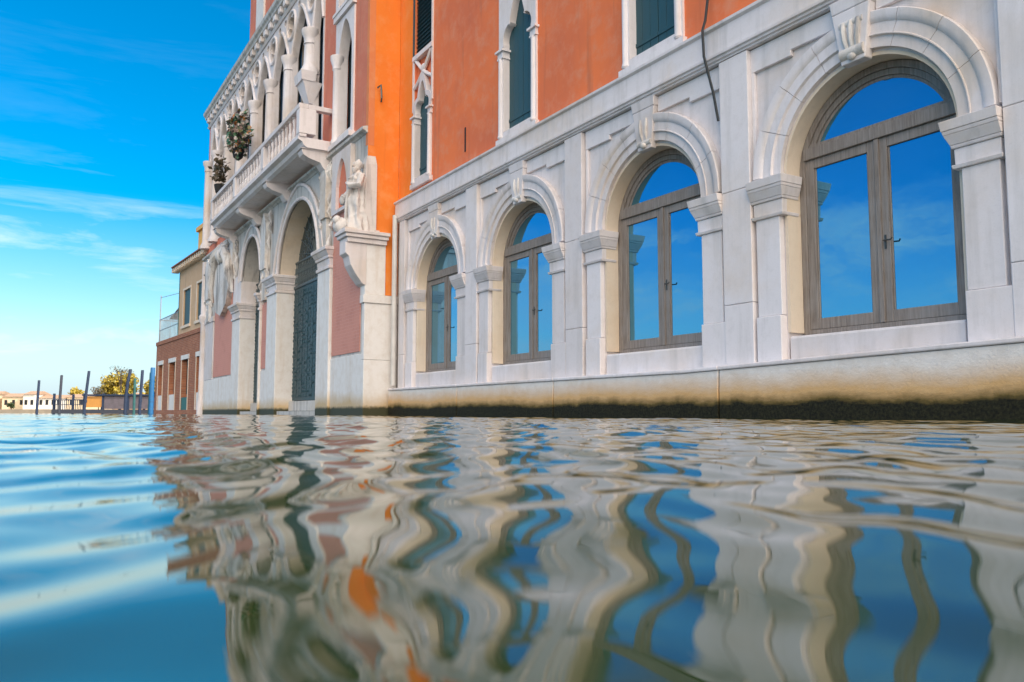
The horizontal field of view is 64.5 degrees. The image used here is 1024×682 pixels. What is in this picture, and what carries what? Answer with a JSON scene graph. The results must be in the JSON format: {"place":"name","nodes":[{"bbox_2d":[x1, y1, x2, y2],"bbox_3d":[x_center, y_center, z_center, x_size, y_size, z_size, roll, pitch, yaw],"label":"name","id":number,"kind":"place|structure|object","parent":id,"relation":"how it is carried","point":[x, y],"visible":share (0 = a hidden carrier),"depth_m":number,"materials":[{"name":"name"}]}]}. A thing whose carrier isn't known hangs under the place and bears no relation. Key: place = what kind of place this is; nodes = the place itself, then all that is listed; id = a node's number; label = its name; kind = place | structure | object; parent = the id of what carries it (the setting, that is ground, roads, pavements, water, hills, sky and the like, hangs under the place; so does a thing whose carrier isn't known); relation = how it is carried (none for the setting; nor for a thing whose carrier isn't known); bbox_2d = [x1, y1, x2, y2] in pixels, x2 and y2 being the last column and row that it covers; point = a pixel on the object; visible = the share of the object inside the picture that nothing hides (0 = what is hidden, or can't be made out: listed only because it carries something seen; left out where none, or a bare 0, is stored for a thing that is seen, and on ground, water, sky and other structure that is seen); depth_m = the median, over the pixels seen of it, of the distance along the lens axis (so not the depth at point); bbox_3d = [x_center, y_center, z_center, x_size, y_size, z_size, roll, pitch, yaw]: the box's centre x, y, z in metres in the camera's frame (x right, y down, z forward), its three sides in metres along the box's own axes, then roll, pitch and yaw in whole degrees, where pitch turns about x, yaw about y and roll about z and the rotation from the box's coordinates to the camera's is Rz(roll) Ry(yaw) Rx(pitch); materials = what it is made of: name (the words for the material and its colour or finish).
{"place":"outdoors","nodes":[
{"label":"outdoors","id":0,"kind":"place"},
{"bbox_2d":[0,391,9,408],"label":"house","id":1,"kind":"structure","parent":0,"point":[2,393],"depth_m":264.40,"materials":[{"name":"beige paint"}]},
{"bbox_2d":[1,393,23,408],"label":"house","id":2,"kind":"structure","parent":0,"point":[17,398],"depth_m":262.32,"materials":[{"name":"beige paint"}]},
{"bbox_2d":[23,391,50,408],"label":"house","id":3,"kind":"structure","parent":0,"point":[29,400],"depth_m":260.41,"materials":[{"name":"white paint"}]},
{"bbox_2d":[38,395,70,408],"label":"house","id":4,"kind":"structure","parent":0,"point":[45,401],"depth_m":261.30,"materials":[{"name":"white paint"}]},
{"bbox_2d":[0,409,153,412],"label":"quay","id":5,"kind":"structure","parent":0,"point":[24,410],"depth_m":257.06,"materials":[{"name":"stone"}]},
{"bbox_2d":[6,402,15,408],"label":"tree","id":6,"kind":"object","parent":5,"relation":"on","point":[11,405],"visible":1,"depth_m":258.21,"materials":[{"name":"green plant"}]},
{"bbox_2d":[67,386,84,394],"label":"tree","id":7,"kind":"object","parent":5,"relation":"on","point":[74,390],"visible":0.54,"depth_m":274.16,"materials":[{"name":"yellow plant"}]},
{"bbox_2d":[67,394,100,408],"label":"house","id":8,"kind":"structure","parent":0,"point":[78,396],"depth_m":263.24,"materials":[{"name":"beige paint"}]},
{"bbox_2d":[0,0,250,394],"label":"sky","id":9,"kind":"structure","parent":0,"point":[105,134],"materials":[{"name":"blue"}]},
{"bbox_2d":[0,413,1023,681],"bbox_3d":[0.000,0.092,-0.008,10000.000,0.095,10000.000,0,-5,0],"label":"water","id":10,"kind":"structure","parent":0,"point":[142,547],"depth_m":0.36,"materials":[{"name":"blue liquid"}]},
{"bbox_2d":[35,380,39,412],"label":"mooring post","id":11,"kind":"object","parent":10,"relation":"in","point":[37,397],"visible":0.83,"depth_m":69.79,"materials":[{"name":"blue wood"}]},
{"bbox_2d":[58,375,62,412],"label":"mooring post","id":12,"kind":"object","parent":10,"relation":"in","point":[60,394],"visible":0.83,"depth_m":65.80,"materials":[{"name":"grey wood"}]},
{"bbox_2d":[83,371,89,412],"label":"mooring post","id":13,"kind":"object","parent":10,"relation":"in","point":[86,392],"visible":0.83,"depth_m":65.80,"materials":[{"name":"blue wood"}]},
{"bbox_2d":[90,386,106,409],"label":"bare shrub","id":14,"kind":"object","parent":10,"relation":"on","point":[96,390],"visible":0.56,"depth_m":92.52,"materials":[{"name":"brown plant"}]},
{"bbox_2d":[51,394,154,412],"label":"landing stage","id":15,"kind":"object","parent":10,"relation":"on","point":[109,401],"visible":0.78,"depth_m":70.91,"materials":[{"name":"brown wood"}]},
{"bbox_2d":[99,370,139,409],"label":"autumn tree","id":16,"kind":"object","parent":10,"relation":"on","point":[110,384],"visible":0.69,"depth_m":94.13,"materials":[{"name":"yellow plant"}]},
{"bbox_2d":[110,366,133,393],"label":"bare tree","id":17,"kind":"object","parent":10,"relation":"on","point":[121,377],"visible":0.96,"depth_m":87.92,"materials":[{"name":"brown plant"}]},
{"bbox_2d":[123,369,131,412],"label":"mooring post","id":18,"kind":"object","parent":10,"relation":"in","point":[126,391],"visible":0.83,"depth_m":61.83,"materials":[{"name":"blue wood"}]},
{"bbox_2d":[132,378,135,412],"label":"mooring post","id":19,"kind":"object","parent":10,"relation":"in","point":[134,397],"visible":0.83,"depth_m":63.81,"materials":[{"name":"green wood"}]},
{"bbox_2d":[138,370,143,412],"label":"mooring post","id":20,"kind":"object","parent":10,"relation":"in","point":[140,391],"visible":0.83,"depth_m":61.82,"materials":[{"name":"grey wood"}]},
{"bbox_2d":[142,375,155,393],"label":"autumn tree","id":21,"kind":"object","parent":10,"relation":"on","point":[146,387],"visible":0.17,"depth_m":95.96,"materials":[{"name":"yellow plant"}]},
{"bbox_2d":[148,367,154,412],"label":"mooring post","id":22,"kind":"object","parent":10,"relation":"in","point":[151,390],"visible":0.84,"depth_m":57.80,"materials":[{"name":"blue wood"}]},
{"bbox_2d":[154,223,206,413],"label":"brick house","id":23,"kind":"structure","parent":10,"relation":"in","point":[177,373],"depth_m":36.34,"materials":[{"name":"red brick"}]},
{"bbox_2d":[156,360,163,409],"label":"window","id":24,"kind":"structure","parent":23,"relation":"in","point":[160,363],"depth_m":39.83,"materials":[{"name":"white paint"}]},
{"bbox_2d":[167,357,175,409],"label":"window","id":25,"kind":"structure","parent":23,"relation":"in","point":[170,404],"depth_m":37.80,"materials":[{"name":"white paint"}]},
{"bbox_2d":[179,354,188,409],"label":"window","id":26,"kind":"structure","parent":23,"relation":"in","point":[183,400],"depth_m":35.66,"materials":[{"name":"white paint"}]},
{"bbox_2d":[180,285,191,328],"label":"window","id":27,"kind":"structure","parent":23,"relation":"in","point":[187,316],"depth_m":36.14,"materials":[{"name":"stone"}]},
{"bbox_2d":[194,351,199,409],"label":"window","id":28,"kind":"structure","parent":23,"relation":"in","point":[196,353],"depth_m":33.82,"materials":[{"name":"white paint"}]},
{"bbox_2d":[194,279,201,323],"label":"window","id":29,"kind":"structure","parent":23,"relation":"in","point":[200,285],"depth_m":34.36,"materials":[{"name":"stone"}]},
{"bbox_2d":[196,0,400,414],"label":"gothic palace","id":30,"kind":"structure","parent":10,"relation":"in","point":[296,302],"depth_m":21.83,"materials":[{"name":"stone"}]},
{"bbox_2d":[208,153,230,193],"bbox_3d":[-10.299,-5.892,28.565,0.662,1.430,0.665,-2,-6,24],"label":"balcony plant","id":31,"kind":"object","parent":30,"relation":"on","point":[218,166],"visible":0.93,"depth_m":28.45,"materials":[{"name":"green plant"}]},
{"bbox_2d":[226,108,253,161],"bbox_3d":[-8.620,-6.472,25.568,0.851,1.745,1.153,3,-6,-31],"label":"balcony plant","id":32,"kind":"object","parent":30,"relation":"on","point":[238,134],"visible":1,"depth_m":25.36,"materials":[{"name":"green plant"}]},
{"bbox_2d":[252,91,265,142],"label":"loggia window","id":33,"kind":"structure","parent":30,"relation":"in","point":[264,101],"depth_m":26.84,"materials":[{"name":"black glass"}]},
{"bbox_2d":[267,64,282,144],"bbox_3d":[-7.598,-6.883,25.815,0.115,5.020,1.960,3,-6,-31],"label":"loggia window","id":34,"kind":"structure","parent":30,"relation":"in","point":[281,77],"depth_m":25.16,"materials":[{"name":"black glass"}]},
{"bbox_2d":[281,39,301,141],"bbox_3d":[-6.580,-7.031,24.147,0.115,5.020,1.960,3,-6,-31],"label":"loggia window","id":35,"kind":"structure","parent":30,"relation":"in","point":[300,53],"depth_m":23.53,"materials":[{"name":"black glass"}]},
{"bbox_2d":[301,18,323,139],"bbox_3d":[-5.594,-7.180,22.457,0.184,5.020,1.960,3,-6,-31],"label":"loggia window","id":36,"kind":"structure","parent":30,"relation":"in","point":[322,19],"depth_m":21.78,"materials":[{"name":"black glass"}]},
{"bbox_2d":[328,0,356,151],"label":"gothic window","id":37,"kind":"structure","parent":30,"relation":"in","point":[345,20],"depth_m":19.48,"materials":[{"name":"stone"}]},
{"bbox_2d":[332,155,379,232],"bbox_3d":[-3.394,-3.179,17.657,0.893,1.720,0.853,3,-6,-31],"label":"statue","id":38,"kind":"object","parent":30,"relation":"on","point":[358,198],"visible":0.94,"depth_m":17.52,"materials":[{"name":"stone"}]},
{"bbox_2d":[388,0,1023,419],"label":"white stone palazzo","id":39,"kind":"structure","parent":10,"relation":"in","point":[718,208],"depth_m":9.58,"materials":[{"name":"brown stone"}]},
{"bbox_2d":[410,71,432,190],"bbox_3d":[-1.795,-4.471,17.042,0.355,2.470,0.980,3,-6,-31],"label":"gothic window","id":40,"kind":"structure","parent":39,"relation":"in","point":[421,152],"depth_m":17.17,"materials":[{"name":"stone"}]},
{"bbox_2d":[426,238,457,371],"bbox_3d":[-1.295,-0.735,16.135,0.117,2.655,1.864,3,-6,-31],"label":"arched window","id":41,"kind":"structure","parent":39,"relation":"in","point":[441,305],"depth_m":16.36,"materials":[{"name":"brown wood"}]},
{"bbox_2d":[495,0,538,145],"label":"gothic window","id":42,"kind":"structure","parent":39,"relation":"in","point":[517,54],"depth_m":13.95,"materials":[{"name":"stone"}]},
{"bbox_2d":[503,203,551,364],"bbox_3d":[0.342,-0.972,13.454,0.117,2.655,1.864,3,-6,-31],"label":"arched window","id":43,"kind":"structure","parent":39,"relation":"in","point":[527,284],"depth_m":13.61,"materials":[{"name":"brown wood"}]},
{"bbox_2d":[618,0,686,77],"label":"gothic window","id":44,"kind":"structure","parent":39,"relation":"in","point":[650,28],"depth_m":10.97,"materials":[{"name":"stone"}]},
{"bbox_2d":[618,149,703,352],"bbox_3d":[2.005,-1.213,10.731,0.118,2.655,1.864,3,-6,-31],"label":"arched window","id":45,"kind":"structure","parent":39,"relation":"in","point":[660,279],"depth_m":10.78,"materials":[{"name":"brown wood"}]},
{"bbox_2d":[800,59,966,334],"bbox_3d":[3.641,-1.450,8.050,0.117,2.655,1.864,3,-6,-31],"label":"arched window","id":46,"kind":"structure","parent":39,"relation":"in","point":[882,237],"depth_m":8.01,"materials":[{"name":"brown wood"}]}
]}

